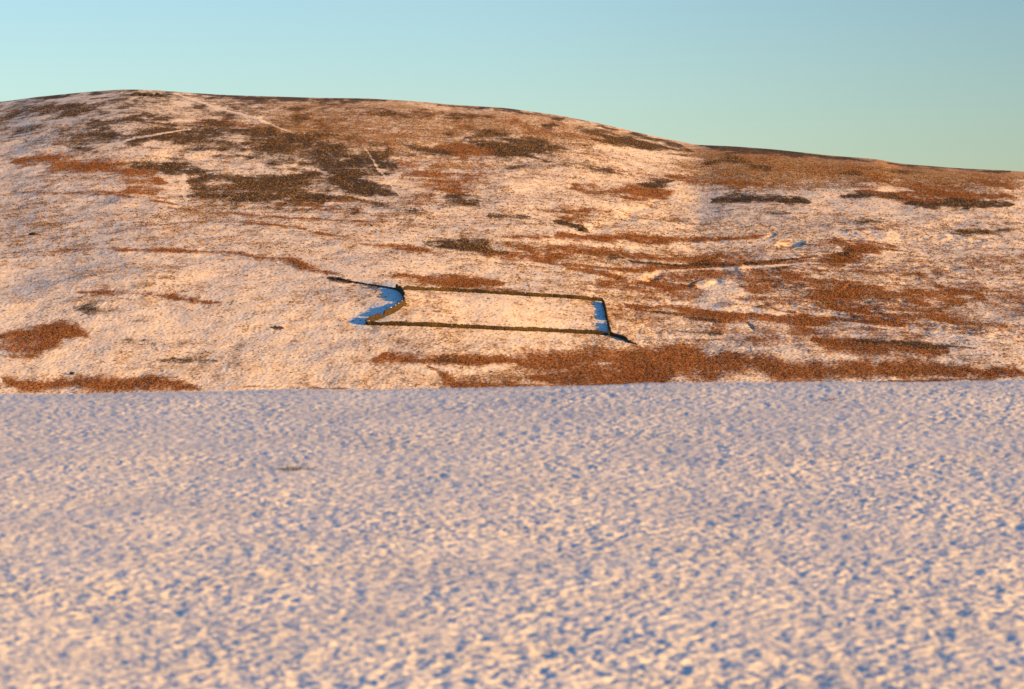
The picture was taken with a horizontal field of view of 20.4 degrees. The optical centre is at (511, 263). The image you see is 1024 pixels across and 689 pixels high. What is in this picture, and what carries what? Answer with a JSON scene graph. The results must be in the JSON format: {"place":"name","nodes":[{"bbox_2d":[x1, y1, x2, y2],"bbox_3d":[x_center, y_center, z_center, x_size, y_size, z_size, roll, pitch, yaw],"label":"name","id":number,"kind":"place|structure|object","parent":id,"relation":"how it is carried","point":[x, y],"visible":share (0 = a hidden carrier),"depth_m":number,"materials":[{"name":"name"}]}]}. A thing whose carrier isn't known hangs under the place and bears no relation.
{"place":"outdoors","nodes":[
{"label":"outdoors","id":0,"kind":"place"},
{"bbox_2d":[84,128,190,152],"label":"hill track","id":1,"kind":"structure","parent":0,"point":[135,138],"depth_m":1823.89,"materials":[{"name":"white snow"}]},
{"bbox_2d":[174,93,292,132],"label":"hill track","id":2,"kind":"structure","parent":0,"point":[233,112],"depth_m":2098.85,"materials":[{"name":"white snow"}]},
{"bbox_2d":[362,144,399,194],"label":"hill track","id":3,"kind":"structure","parent":0,"point":[380,170],"depth_m":1685.43,"materials":[{"name":"white snow"}]},
{"bbox_2d":[0,380,1023,688],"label":"snow field","id":4,"kind":"structure","parent":0,"point":[678,536],"depth_m":15.76,"materials":[{"name":"white snow"}]},
{"bbox_2d":[278,465,311,470],"bbox_3d":[-1.508,1.407,19.471,0.275,0.046,0.209,0,0,0],"label":"grass tuft","id":5,"kind":"object","parent":4,"relation":"on","point":[290,468],"visible":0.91,"depth_m":19.50,"materials":[{"name":"beige plant"}]},
{"bbox_2d":[0,90,1023,393],"bbox_3d":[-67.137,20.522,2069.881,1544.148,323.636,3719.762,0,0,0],"label":"hillside","id":6,"kind":"structure","parent":0,"point":[262,332],"depth_m":1223.96,"materials":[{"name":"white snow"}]},
{"bbox_2d":[131,92,164,96],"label":"rock outcrop","id":7,"kind":"object","parent":6,"relation":"on","point":[145,94],"visible":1,"depth_m":2238.65,"materials":[{"name":"stone"}]},
{"bbox_2d":[332,277,394,288],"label":"ruined wall","id":8,"kind":"structure","parent":6,"relation":"on","point":[354,282],"depth_m":1097.29,"materials":[{"name":"stone"}]},
{"bbox_2d":[365,284,406,324],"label":"curved wall","id":9,"kind":"structure","parent":6,"relation":"on","point":[395,308],"depth_m":1027.86,"materials":[{"name":"stone"}]},
{"bbox_2d":[367,321,609,335],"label":"front wall","id":10,"kind":"structure","parent":6,"relation":"on","point":[464,326],"depth_m":1012.45,"materials":[{"name":"stone"}]},
{"bbox_2d":[404,285,602,301],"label":"back wall","id":11,"kind":"structure","parent":6,"relation":"on","point":[505,292],"depth_m":1086.48,"materials":[{"name":"stone"}]},
{"bbox_2d":[0,94,1014,362],"bbox_3d":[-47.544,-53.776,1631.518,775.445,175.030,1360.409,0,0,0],"label":"heather","id":12,"kind":"object","parent":6,"relation":"on","point":[266,182],"visible":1,"depth_m":1662.69,"materials":[{"name":"brown plant"}]},
{"bbox_2d":[0,104,1023,393],"bbox_3d":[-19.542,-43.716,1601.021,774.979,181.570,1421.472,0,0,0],"label":"moor grass","id":13,"kind":"structure","parent":6,"relation":"on","point":[682,286],"depth_m":1143.58,"materials":[{"name":"brown plant"}]},
{"bbox_2d":[602,299,611,334],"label":"side wall","id":14,"kind":"structure","parent":6,"relation":"on","point":[606,316],"depth_m":1050.47,"materials":[{"name":"stone"}]},
{"bbox_2d":[610,332,636,343],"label":"ruined wall","id":15,"kind":"structure","parent":6,"relation":"on","point":[623,337],"depth_m":1016.30,"materials":[{"name":"stone"}]},
{"bbox_2d":[0,0,1023,171],"label":"sky","id":16,"kind":"structure","parent":0,"point":[938,83],"materials":[{"name":"blue"}]}
]}

